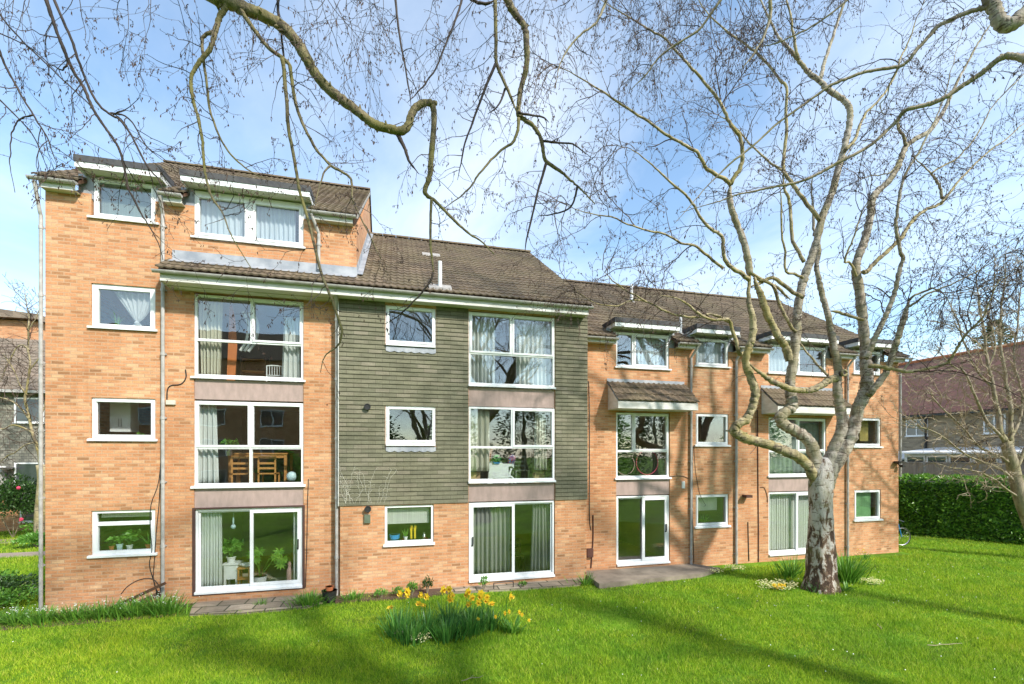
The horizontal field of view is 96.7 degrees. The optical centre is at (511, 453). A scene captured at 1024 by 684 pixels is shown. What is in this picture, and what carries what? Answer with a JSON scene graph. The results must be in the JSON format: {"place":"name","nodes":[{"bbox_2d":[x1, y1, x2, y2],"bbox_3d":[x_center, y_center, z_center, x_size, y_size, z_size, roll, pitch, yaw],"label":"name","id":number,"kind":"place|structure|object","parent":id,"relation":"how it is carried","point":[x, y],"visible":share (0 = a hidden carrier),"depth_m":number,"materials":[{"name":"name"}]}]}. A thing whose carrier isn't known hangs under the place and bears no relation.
{"place":"outdoors","nodes":[
{"label":"outdoors","id":0,"kind":"place"},
{"bbox_2d":[0,551,44,557],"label":"path","id":1,"kind":"structure","parent":0,"point":[30,554],"depth_m":15.20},
{"bbox_2d":[190,594,322,615],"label":"paving","id":2,"kind":"structure","parent":0,"point":[216,608],"depth_m":10.01,"materials":[{"name":"concrete"}]},
{"bbox_2d":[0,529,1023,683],"bbox_3d":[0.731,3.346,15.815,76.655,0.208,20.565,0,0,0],"label":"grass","id":3,"kind":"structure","parent":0,"point":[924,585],"depth_m":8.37,"materials":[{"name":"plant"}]},
{"bbox_2d":[375,598,507,647],"bbox_3d":[-1.337,3.136,8.655,2.634,0.623,1.591,0,0,-14],"label":"daffodil","id":4,"kind":"object","parent":3,"relation":"on","point":[448,622],"depth_m":8.47,"materials":[{"name":"plant"}]},
{"bbox_2d":[0,531,1023,683],"bbox_3d":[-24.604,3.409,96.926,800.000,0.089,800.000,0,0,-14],"label":"lawn","id":5,"kind":"structure","parent":0,"point":[617,625],"depth_m":8.45,"materials":[{"name":"plant"}]},
{"bbox_2d":[0,472,36,537],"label":"camellia","id":6,"kind":"object","parent":5,"relation":"on","point":[9,490],"visible":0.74,"depth_m":17.91,"materials":[{"name":"green plant"}]},
{"bbox_2d":[0,572,44,598],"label":"leafy shrub","id":7,"kind":"object","parent":5,"relation":"on","point":[5,583],"visible":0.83,"depth_m":10.58,"materials":[{"name":"green plant"}]},
{"bbox_2d":[0,309,44,530],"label":"neighbour flats","id":8,"kind":"structure","parent":5,"relation":"on","point":[23,457],"depth_m":20.01,"materials":[{"name":"orange brick"}]},
{"bbox_2d":[12,397,43,423],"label":"window","id":9,"kind":"structure","parent":8,"relation":"in","point":[21,418],"depth_m":19.95,"materials":[{"name":"glass"}]},
{"bbox_2d":[14,463,43,483],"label":"window","id":10,"kind":"structure","parent":8,"relation":"in","point":[29,469],"depth_m":19.95,"materials":[{"name":"white plastic"}]},
{"bbox_2d":[0,274,44,542],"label":"bare tree","id":11,"kind":"object","parent":5,"relation":"on","point":[36,444],"visible":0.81,"depth_m":17.46,"materials":[{"name":"brown plant"}]},
{"bbox_2d":[0,584,44,607],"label":"leafy shrub","id":12,"kind":"object","parent":5,"relation":"on","point":[14,594],"visible":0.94,"depth_m":9.99,"materials":[{"name":"green plant"}]},
{"bbox_2d":[10,529,44,546],"bbox_3d":[-17.322,3.092,16.511,1.106,0.633,1.244,0,0,-14],"label":"border plant","id":13,"kind":"object","parent":5,"relation":"on","point":[32,537],"visible":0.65,"depth_m":16.29,"materials":[{"name":"green plant"}]},
{"bbox_2d":[0,603,192,630],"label":"soil bed","id":14,"kind":"object","parent":5,"relation":"on","point":[60,623],"visible":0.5,"depth_m":9.13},
{"bbox_2d":[0,603,53,628],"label":"white garlic","id":15,"kind":"object","parent":14,"relation":"on","point":[11,620],"visible":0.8,"depth_m":8.98,"materials":[{"name":"green plant"}]},
{"bbox_2d":[14,603,72,627],"bbox_3d":[-9.333,3.217,9.111,1.477,0.398,0.922,0,0,-14],"label":"white garlic","id":16,"kind":"object","parent":14,"relation":"on","point":[32,619],"visible":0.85,"depth_m":9.02,"materials":[{"name":"green plant"}]},
{"bbox_2d":[44,600,115,624],"bbox_3d":[-8.924,3.214,9.262,1.106,0.406,1.044,0,0,27],"label":"white garlic","id":17,"kind":"object","parent":14,"relation":"on","point":[70,617],"visible":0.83,"depth_m":9.23,"materials":[{"name":"green plant"}]},
{"bbox_2d":[70,596,139,622],"bbox_3d":[-8.394,3.193,9.391,1.287,0.448,1.096,0,0,-14],"label":"white garlic","id":18,"kind":"object","parent":14,"relation":"on","point":[98,616],"visible":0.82,"depth_m":9.32,"materials":[{"name":"green plant"}]},
{"bbox_2d":[95,592,172,624],"bbox_3d":[-7.868,3.172,9.552,1.348,0.492,1.062,0,0,-22],"label":"white garlic","id":19,"kind":"object","parent":14,"relation":"on","point":[127,612],"visible":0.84,"depth_m":9.39,"materials":[{"name":"green plant"}]},
{"bbox_2d":[118,590,200,618],"bbox_3d":[-7.527,3.125,9.666,1.613,0.587,1.181,0,0,11],"label":"white garlic","id":20,"kind":"object","parent":14,"relation":"on","point":[154,607],"visible":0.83,"depth_m":9.56,"materials":[{"name":"green plant"}]},
{"bbox_2d":[139,592,201,617],"bbox_3d":[-7.266,3.200,9.627,1.154,0.438,1.020,0,0,25],"label":"white garlic","id":21,"kind":"object","parent":14,"relation":"on","point":[172,610],"visible":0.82,"depth_m":9.59,"materials":[{"name":"green plant"}]},
{"bbox_2d":[281,587,335,609],"bbox_3d":[-4.510,3.218,10.190,1.290,0.426,1.101,0,0,-14],"label":"leafy tuft","id":22,"kind":"object","parent":5,"relation":"on","point":[309,598],"visible":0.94,"depth_m":10.13,"materials":[{"name":"green plant"}]},
{"bbox_2d":[0,0,623,405],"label":"birch tree","id":23,"kind":"object","parent":5,"relation":"on","point":[244,10],"visible":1,"depth_m":4.49,"materials":[{"name":"brown plant"}]},
{"bbox_2d":[329,589,375,603],"bbox_3d":[-3.690,3.285,10.468,0.837,0.297,0.784,0,0,19],"label":"leafy tuft","id":24,"kind":"object","parent":5,"relation":"on","point":[354,595],"visible":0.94,"depth_m":10.53,"materials":[{"name":"green plant"}]},
{"bbox_2d":[335,588,450,603],"bbox_3d":[-2.803,3.410,10.859,2.670,0.080,0.530,0,0,-14],"label":"soil bed","id":25,"kind":"object","parent":5,"relation":"on","point":[390,596],"visible":0.41,"depth_m":10.80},
{"bbox_2d":[25,154,911,612],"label":"apartment building","id":26,"kind":"structure","parent":5,"relation":"on","point":[391,428],"depth_m":11.33,"materials":[{"name":"orange brick"}]},
{"bbox_2d":[87,284,157,331],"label":"window","id":27,"kind":"structure","parent":26,"relation":"in","point":[96,288],"depth_m":9.94,"materials":[{"name":"white plastic"}]},
{"bbox_2d":[87,398,157,440],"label":"window","id":28,"kind":"structure","parent":26,"relation":"in","point":[95,437],"depth_m":9.94,"materials":[{"name":"white plastic"}]},
{"bbox_2d":[87,509,157,558],"bbox_3d":[-8.501,1.747,9.978,1.290,1.006,0.155,0,0,-14],"label":"window","id":29,"kind":"structure","parent":26,"relation":"in","point":[96,553],"depth_m":9.94,"materials":[{"name":"white plastic"}]},
{"bbox_2d":[87,178,159,224],"bbox_3d":[-8.487,-5.523,9.981,1.320,0.906,0.155,0,0,-14],"label":"window","id":30,"kind":"structure","parent":26,"relation":"in","point":[97,214],"depth_m":9.94,"materials":[{"name":"white plastic"}]},
{"bbox_2d":[110,402,138,431],"bbox_3d":[-9.037,-0.850,10.604,0.400,0.700,0.377,0,0,-14],"label":"kitchen cupboard","id":31,"kind":"object","parent":26,"relation":"in","point":[124,417],"visible":0.93,"depth_m":10.47,"materials":[{"name":"white wood"}]},
{"bbox_2d":[102,183,150,218],"bbox_3d":[-8.528,-5.544,10.143,1.020,0.819,0.051,0,0,-14],"label":"roller blind","id":32,"kind":"object","parent":26,"relation":"attached to","point":[108,208],"visible":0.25,"depth_m":10.10,"materials":[{"name":"fabric"}]},
{"bbox_2d":[101,512,151,517],"bbox_3d":[-8.528,1.336,10.123,0.990,0.139,0.051,0,0,-14],"label":"roller blind","id":33,"kind":"object","parent":26,"relation":"attached to","point":[135,514],"visible":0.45,"depth_m":10.10,"materials":[{"name":"beige fabric"}]},
{"bbox_2d":[119,528,140,548],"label":"potted plant","id":34,"kind":"object","parent":26,"relation":"on","point":[131,536],"visible":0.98,"depth_m":10.15,"materials":[{"name":"green plant"}]},
{"bbox_2d":[115,292,149,325],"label":"net curtain","id":35,"kind":"object","parent":26,"relation":"hanging from","point":[137,306],"visible":0.94,"depth_m":10.17,"materials":[{"name":"fabric"}]},
{"bbox_2d":[199,405,218,482],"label":"curtain","id":36,"kind":"object","parent":26,"relation":"hanging from","point":[208,467],"visible":0.77,"depth_m":10.54,"materials":[{"name":"white fabric"}]},
{"bbox_2d":[199,298,222,379],"bbox_3d":[-6.985,-2.640,10.564,0.502,1.892,0.131,0,0,-14],"label":"curtain","id":37,"kind":"object","parent":26,"relation":"hanging from","point":[210,352],"visible":0.84,"depth_m":10.56,"materials":[{"name":"beige fabric"}]},
{"bbox_2d":[201,512,222,586],"bbox_3d":[-6.965,2.225,10.549,0.416,1.822,0.118,0,0,-14],"label":"curtain","id":38,"kind":"object","parent":26,"relation":"hanging from","point":[211,549],"visible":0.85,"depth_m":10.54,"materials":[{"name":"white fabric"}]},
{"bbox_2d":[200,198,245,243],"bbox_3d":[-6.689,-5.415,10.618,1.064,0.982,0.079,0,0,-14],"label":"net curtain","id":39,"kind":"object","parent":26,"relation":"hanging from","point":[210,211],"visible":0.51,"depth_m":10.60,"materials":[{"name":"white fabric"}]},
{"bbox_2d":[227,306,236,379],"bbox_3d":[-6.732,-2.525,10.935,0.230,2.050,0.030,0,0,-14],"label":"ironing board","id":40,"kind":"object","parent":26,"relation":"on","point":[232,356],"visible":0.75,"depth_m":10.92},
{"bbox_2d":[222,560,242,584],"bbox_3d":[-6.742,2.935,10.994,0.340,0.630,0.350,0,0,-14],"label":"plant stand","id":41,"kind":"object","parent":26,"relation":"on","point":[230,571],"visible":0.66,"depth_m":10.85,"materials":[{"name":"white wood"}]},
{"bbox_2d":[222,537,243,562],"bbox_3d":[-6.790,2.314,10.962,0.601,0.612,0.596,0,0,-27],"label":"potted plant","id":42,"kind":"object","parent":41,"relation":"on","point":[230,547],"visible":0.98,"depth_m":10.91,"materials":[{"name":"green plant"}]},
{"bbox_2d":[231,456,254,482],"bbox_3d":[-6.477,0.495,10.963,0.400,0.850,0.400,0,0,-14],"label":"dining chair","id":43,"kind":"object","parent":26,"relation":"in","point":[235,463],"visible":0.73,"depth_m":10.78,"materials":[{"name":"orange wood"}]},
{"bbox_2d":[236,566,249,583],"bbox_3d":[-6.433,2.990,10.954,0.280,0.520,0.320,0,0,-14],"label":"step stool","id":44,"kind":"object","parent":26,"relation":"on","point":[241,578],"visible":0.54,"depth_m":10.89,"materials":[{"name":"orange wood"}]},
{"bbox_2d":[190,190,305,248],"bbox_3d":[-6.088,-5.418,10.590,2.390,1.096,0.155,0,0,-14],"label":"window","id":45,"kind":"structure","parent":26,"relation":"in","point":[249,238],"depth_m":10.59,"materials":[{"name":"white plastic"}]},
{"bbox_2d":[190,294,305,381],"bbox_3d":[-6.088,-2.658,10.590,2.390,1.916,0.155,0,0,-14],"label":"window","id":46,"kind":"structure","parent":26,"relation":"in","point":[252,318],"depth_m":10.59,"materials":[{"name":"white plastic"}]},
{"bbox_2d":[190,401,305,488],"bbox_3d":[-6.088,-0.203,10.590,2.390,1.986,0.155,0,0,-14],"label":"window","id":47,"kind":"structure","parent":26,"relation":"in","point":[250,446],"depth_m":10.57,"materials":[{"name":"white plastic"}]},
{"bbox_2d":[192,505,304,595],"bbox_3d":[-6.092,2.226,10.607,2.350,1.988,0.180,0,0,-14],"label":"patio door","id":48,"kind":"structure","parent":26,"relation":"in","point":[197,590],"depth_m":10.60,"materials":[{"name":"white plastic"}]},
{"bbox_2d":[239,311,259,351],"bbox_3d":[-6.424,-2.973,11.132,0.445,0.984,0.121,0,0,-14],"label":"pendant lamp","id":49,"kind":"object","parent":26,"relation":"hanging from","point":[251,347],"depth_m":11.10,"materials":[{"name":"white plastic"}]},
{"bbox_2d":[241,355,268,381],"bbox_3d":[-6.671,-2.000,11.812,0.580,1.000,0.300,0,0,-14],"label":"bookcase","id":50,"kind":"object","parent":26,"relation":"on","point":[253,366],"visible":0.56,"depth_m":11.88,"materials":[{"name":"brown wood"}]},
{"bbox_2d":[228,453,293,482],"bbox_3d":[-6.300,0.453,11.467,1.330,0.935,0.750,0,0,-14],"label":"dining table","id":51,"kind":"object","parent":26,"relation":"in","point":[277,455],"visible":0.62,"depth_m":11.25,"materials":[{"name":"orange wood"}]},
{"bbox_2d":[246,546,288,581],"bbox_3d":[-5.944,2.738,11.016,0.887,1.024,0.490,0,0,14],"label":"monstera plant","id":52,"kind":"object","parent":26,"relation":"on","point":[262,577],"visible":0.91,"depth_m":11.06,"materials":[{"name":"green plant"}]},
{"bbox_2d":[258,456,279,482],"bbox_3d":[-5.939,0.495,11.121,0.400,0.850,0.400,0,0,-14],"label":"dining chair","id":53,"kind":"object","parent":26,"relation":"in","point":[274,467],"visible":0.81,"depth_m":10.96,"materials":[{"name":"orange wood"}]},
{"bbox_2d":[255,205,295,248],"bbox_3d":[-5.660,-5.415,10.880,0.904,0.982,0.079,0,0,-14],"label":"net curtain","id":54,"kind":"object","parent":26,"relation":"hanging from","point":[278,224],"visible":0.69,"depth_m":10.88,"materials":[{"name":"white fabric"}]},
{"bbox_2d":[281,316,302,382],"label":"curtain","id":55,"kind":"object","parent":26,"relation":"hanging from","point":[291,363],"visible":0.65,"depth_m":10.98,"materials":[{"name":"white fabric"}]},
{"bbox_2d":[293,512,296,579],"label":"curtain","id":56,"kind":"object","parent":26,"relation":"hanging from","point":[294,545],"visible":0.41,"depth_m":10.99,"materials":[{"name":"white fabric"}]},
{"bbox_2d":[387,507,428,523],"bbox_3d":[-2.595,1.526,11.402,1.020,0.439,0.051,0,0,-14],"label":"roller blind","id":57,"kind":"object","parent":26,"relation":"attached to","point":[402,515],"visible":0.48,"depth_m":11.38,"materials":[{"name":"fabric"}]},
{"bbox_2d":[383,504,434,546],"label":"window","id":58,"kind":"structure","parent":26,"relation":"in","point":[397,543],"depth_m":11.23,"materials":[{"name":"white plastic"}]},
{"bbox_2d":[386,305,435,347],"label":"window","id":59,"kind":"structure","parent":26,"relation":"in","point":[388,342],"depth_m":11.22,"materials":[{"name":"white plastic"}]},
{"bbox_2d":[386,406,435,445],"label":"window","id":60,"kind":"structure","parent":26,"relation":"in","point":[388,442],"depth_m":11.21,"materials":[{"name":"white plastic"}]},
{"bbox_2d":[471,409,489,470],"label":"curtain","id":61,"kind":"object","parent":26,"relation":"hanging from","point":[480,420],"visible":0.92,"depth_m":11.87,"materials":[{"name":"beige fabric"}]},
{"bbox_2d":[469,317,494,387],"bbox_3d":[-0.777,-2.640,11.914,0.683,1.852,0.130,0,0,-14],"label":"curtain","id":62,"kind":"object","parent":26,"relation":"hanging from","point":[483,339],"visible":0.81,"depth_m":11.92,"materials":[{"name":"white fabric"}]},
{"bbox_2d":[473,506,509,573],"bbox_3d":[-0.566,2.260,11.947,1.063,1.892,0.132,0,0,-14],"label":"curtain","id":63,"kind":"object","parent":26,"relation":"hanging from","point":[491,539],"visible":0.82,"depth_m":11.96,"materials":[{"name":"grey fabric"}]},
{"bbox_2d":[487,461,513,483],"bbox_3d":[-0.253,0.569,12.270,0.827,0.738,0.210,0,0,-14],"label":"toy horse table","id":64,"kind":"object","parent":26,"relation":"in","point":[501,470],"visible":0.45,"depth_m":12.22,"materials":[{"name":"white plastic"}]},
{"bbox_2d":[468,312,555,388],"bbox_3d":[0.020,-2.663,11.872,2.340,1.906,0.155,0,0,-14],"label":"window","id":65,"kind":"structure","parent":26,"relation":"in","point":[511,353],"depth_m":11.86,"materials":[{"name":"white plastic"}]},
{"bbox_2d":[468,407,555,483],"bbox_3d":[0.020,-0.218,11.872,2.340,1.956,0.155,0,0,-14],"label":"window","id":66,"kind":"structure","parent":26,"relation":"in","point":[510,480],"depth_m":11.88,"materials":[{"name":"white plastic"}]},
{"bbox_2d":[469,500,554,582],"bbox_3d":[0.010,2.272,11.909,2.300,2.016,0.180,0,0,-14],"label":"patio door","id":67,"kind":"structure","parent":26,"relation":"in","point":[513,575],"depth_m":11.90,"materials":[{"name":"white plastic"}]},
{"bbox_2d":[510,539,523,571],"bbox_3d":[0.099,2.875,12.819,0.400,0.850,0.400,0,0,-14],"label":"dining chair","id":68,"kind":"object","parent":26,"relation":"on","point":[519,555],"visible":0.55,"depth_m":12.97,"materials":[{"name":"brown wood"}]},
{"bbox_2d":[516,320,550,389],"bbox_3d":[0.583,-2.640,12.259,0.963,1.852,0.132,0,0,-14],"label":"curtain","id":69,"kind":"object","parent":26,"relation":"hanging from","point":[532,337],"visible":0.89,"depth_m":12.25,"materials":[{"name":"white fabric"}]},
{"bbox_2d":[530,504,549,570],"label":"curtain","id":70,"kind":"object","parent":26,"relation":"hanging from","point":[540,547],"visible":0.81,"depth_m":12.28,"materials":[{"name":"grey fabric"}]},
{"bbox_2d":[534,412,546,469],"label":"curtain","id":71,"kind":"object","parent":26,"relation":"hanging from","point":[540,459],"visible":0.96,"depth_m":12.28,"materials":[{"name":"beige fabric"}]},
{"bbox_2d":[615,332,671,370],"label":"window","id":72,"kind":"structure","parent":26,"relation":"in","point":[633,365],"depth_m":13.23,"materials":[{"name":"white plastic"}]},
{"bbox_2d":[615,413,671,479],"bbox_3d":[3.813,-0.213,13.268,1.820,1.926,0.155,0,0,-14],"label":"window","id":73,"kind":"structure","parent":26,"relation":"in","point":[633,415],"depth_m":13.26,"materials":[{"name":"white plastic"}]},
{"bbox_2d":[616,495,670,566],"bbox_3d":[3.823,2.232,13.289,1.710,1.996,0.180,0,0,-14],"label":"patio door","id":74,"kind":"structure","parent":26,"relation":"in","point":[644,560],"depth_m":13.31,"materials":[{"name":"white plastic"}]},
{"bbox_2d":[636,337,664,365],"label":"net curtain","id":75,"kind":"object","parent":26,"relation":"hanging from","point":[643,359],"visible":0.59,"depth_m":13.52,"materials":[{"name":"white fabric"}]},
{"bbox_2d":[698,497,716,510],"bbox_3d":[5.940,1.506,13.991,0.800,0.479,0.051,0,0,-14],"label":"roller blind","id":76,"kind":"object","parent":26,"relation":"attached to","point":[710,503],"visible":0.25,"depth_m":13.99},
{"bbox_2d":[698,341,721,363],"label":"net curtain","id":77,"kind":"object","parent":26,"relation":"hanging from","point":[710,352],"visible":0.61,"depth_m":14.04,"materials":[{"name":"white fabric"}]},
{"bbox_2d":[694,338,730,367],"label":"window","id":78,"kind":"structure","parent":26,"relation":"in","point":[698,364],"depth_m":13.84,"materials":[{"name":"white plastic"}]},
{"bbox_2d":[694,414,730,446],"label":"window","id":79,"kind":"structure","parent":26,"relation":"in","point":[702,444],"depth_m":13.83,"materials":[{"name":"white plastic"}]},
{"bbox_2d":[694,494,730,528],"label":"window","id":80,"kind":"structure","parent":26,"relation":"in","point":[716,524],"depth_m":13.84,"materials":[{"name":"white plastic"}]},
{"bbox_2d":[769,347,787,371],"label":"net curtain","id":81,"kind":"object","parent":26,"relation":"hanging from","point":[777,362],"visible":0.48,"depth_m":14.65,"materials":[{"name":"white fabric"}]},
{"bbox_2d":[769,491,807,555],"bbox_3d":[9.173,2.232,14.647,2.250,1.996,0.180,0,0,-14],"label":"patio door","id":82,"kind":"structure","parent":26,"relation":"in","point":[797,550],"depth_m":14.64,"materials":[{"name":"white plastic"}]},
{"bbox_2d":[769,494,808,549],"bbox_3d":[9.130,2.200,14.827,2.135,1.800,0.050,0,0,-14],"label":"vertical blind","id":83,"kind":"object","parent":26,"relation":"attached to","point":[786,521],"visible":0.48,"depth_m":14.77,"materials":[{"name":"fabric"}]},
{"bbox_2d":[769,420,817,473],"bbox_3d":[9.129,-0.200,14.820,2.110,1.772,0.041,0,0,-14],"label":"curtain","id":84,"kind":"object","parent":26,"relation":"hanging from","point":[780,464],"visible":0.44,"depth_m":14.77,"materials":[{"name":"fabric"}]},
{"bbox_2d":[767,418,824,476],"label":"window","id":85,"kind":"structure","parent":26,"relation":"in","point":[797,420],"depth_m":14.67,"materials":[{"name":"white plastic"}]},
{"bbox_2d":[767,344,826,376],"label":"window","id":86,"kind":"structure","parent":26,"relation":"in","point":[799,372],"depth_m":14.71,"materials":[{"name":"white plastic"}]},
{"bbox_2d":[856,492,870,516],"bbox_3d":[11.841,1.706,15.479,0.870,0.919,0.051,0,0,-14],"label":"roller blind","id":87,"kind":"object","parent":26,"relation":"attached to","point":[863,504],"visible":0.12,"depth_m":15.49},
{"bbox_2d":[860,421,867,440],"bbox_3d":[12.063,-0.779,15.618,0.370,0.709,0.051,0,0,-14],"label":"roller blind","id":88,"kind":"object","parent":26,"relation":"attached to","point":[864,432],"visible":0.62,"depth_m":15.60,"materials":[{"name":"fabric"}]},
{"bbox_2d":[853,418,883,447],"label":"window","id":89,"kind":"structure","parent":26,"relation":"in","point":[877,445],"depth_m":15.38,"materials":[{"name":"white plastic"}]},
{"bbox_2d":[853,489,883,521],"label":"window","id":90,"kind":"structure","parent":26,"relation":"in","point":[868,518],"depth_m":15.33,"materials":[{"name":"white plastic"}]},
{"bbox_2d":[497,615,527,634],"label":"tulip leaves","id":91,"kind":"object","parent":5,"relation":"on","point":[514,629],"visible":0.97,"depth_m":8.71,"materials":[{"name":"green plant"}]},
{"bbox_2d":[493,0,1023,594],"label":"birch tree","id":92,"kind":"object","parent":5,"relation":"on","point":[821,568],"visible":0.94,"depth_m":11.13,"materials":[{"name":"grey plant"}]},
{"bbox_2d":[524,0,1023,273],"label":"birch tree","id":93,"kind":"object","parent":5,"relation":"on","point":[1001,21],"visible":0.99,"depth_m":6.91,"materials":[{"name":"brown plant"}]},
{"bbox_2d":[755,578,797,590],"bbox_3d":[6.687,3.328,11.502,1.083,0.188,0.807,0,0,-14],"label":"primrose","id":94,"kind":"object","parent":5,"relation":"on","point":[771,583],"visible":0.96,"depth_m":11.47,"materials":[{"name":"yellow plant"}]},
{"bbox_2d":[767,553,804,579],"bbox_3d":[7.616,3.056,12.444,1.179,0.727,1.188,0,0,43],"label":"leaf clump","id":95,"kind":"object","parent":5,"relation":"on","point":[791,571],"visible":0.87,"depth_m":12.40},
{"bbox_2d":[837,549,874,584],"bbox_3d":[8.758,2.970,12.006,1.589,0.890,1.681,0,0,38],"label":"leaf clump","id":96,"kind":"object","parent":5,"relation":"on","point":[847,572],"visible":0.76,"depth_m":11.78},
{"bbox_2d":[864,217,1023,528],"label":"bare tree","id":97,"kind":"object","parent":5,"relation":"on","point":[1013,464],"visible":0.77,"depth_m":14.44,"materials":[{"name":"brown plant"}]},
{"bbox_2d":[899,473,1023,545],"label":"laurel hedge","id":98,"kind":"object","parent":5,"relation":"on","point":[936,508],"visible":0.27,"depth_m":18.03,"materials":[{"name":"green plant"}]},
{"bbox_2d":[899,342,1023,460],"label":"terraced house","id":99,"kind":"structure","parent":5,"relation":"on","point":[913,439],"depth_m":25.17,"materials":[{"name":"brick"}]},
{"bbox_2d":[905,419,927,436],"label":"window","id":100,"kind":"structure","parent":99,"relation":"in","point":[912,432],"depth_m":26.08,"materials":[{"name":"glass"}]},
{"bbox_2d":[983,413,1006,434],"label":"window","id":101,"kind":"structure","parent":99,"relation":"in","point":[993,420],"depth_m":22.67,"materials":[{"name":"white plastic"}]},
{"bbox_2d":[899,461,1023,483],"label":"panel fence","id":102,"kind":"object","parent":5,"relation":"on","point":[927,467],"visible":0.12,"depth_m":21.18,"materials":[{"name":"brown wood"}]},
{"bbox_2d":[902,446,1023,462],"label":"garden room","id":103,"kind":"object","parent":5,"relation":"on","point":[927,453],"visible":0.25,"depth_m":22.67,"materials":[{"name":"white plastic"}]},
{"bbox_2d":[969,318,1019,349],"bbox_3d":[33.696,-2.996,31.874,6.459,12.792,6.265,0,0,-14],"label":"conifer","id":104,"kind":"object","parent":5,"relation":"on","point":[1006,341],"visible":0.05,"depth_m":31.52,"materials":[{"name":"green plant"}]},
{"bbox_2d":[0,0,1023,361],"label":"sky","id":105,"kind":"structure","parent":0,"point":[249,140],"materials":[{"name":"blue"}]},
{"bbox_2d":[452,578,582,593],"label":"paving","id":106,"kind":"structure","parent":0,"point":[561,583],"depth_m":11.57,"materials":[{"name":"concrete"}]},
{"bbox_2d":[586,564,719,588],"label":"patio","id":107,"kind":"structure","parent":0,"point":[608,578],"depth_m":12.41,"materials":[{"name":"concrete"}]},
{"bbox_3d":[-4.456,3.354,10.502,0.630,0.019,0.450,0,0,-14],"label":"doormat","id":108,"kind":"object","parent":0,"visible":0},
{"bbox_2d":[321,585,337,602],"bbox_3d":[-4.210,3.230,10.487,0.360,0.340,0.360,0,0,-14],"label":"flower pot","id":109,"kind":"object","parent":108,"relation":"on","point":[330,589],"visible":0.98,"depth_m":10.39,"materials":[{"name":"black plastic"}]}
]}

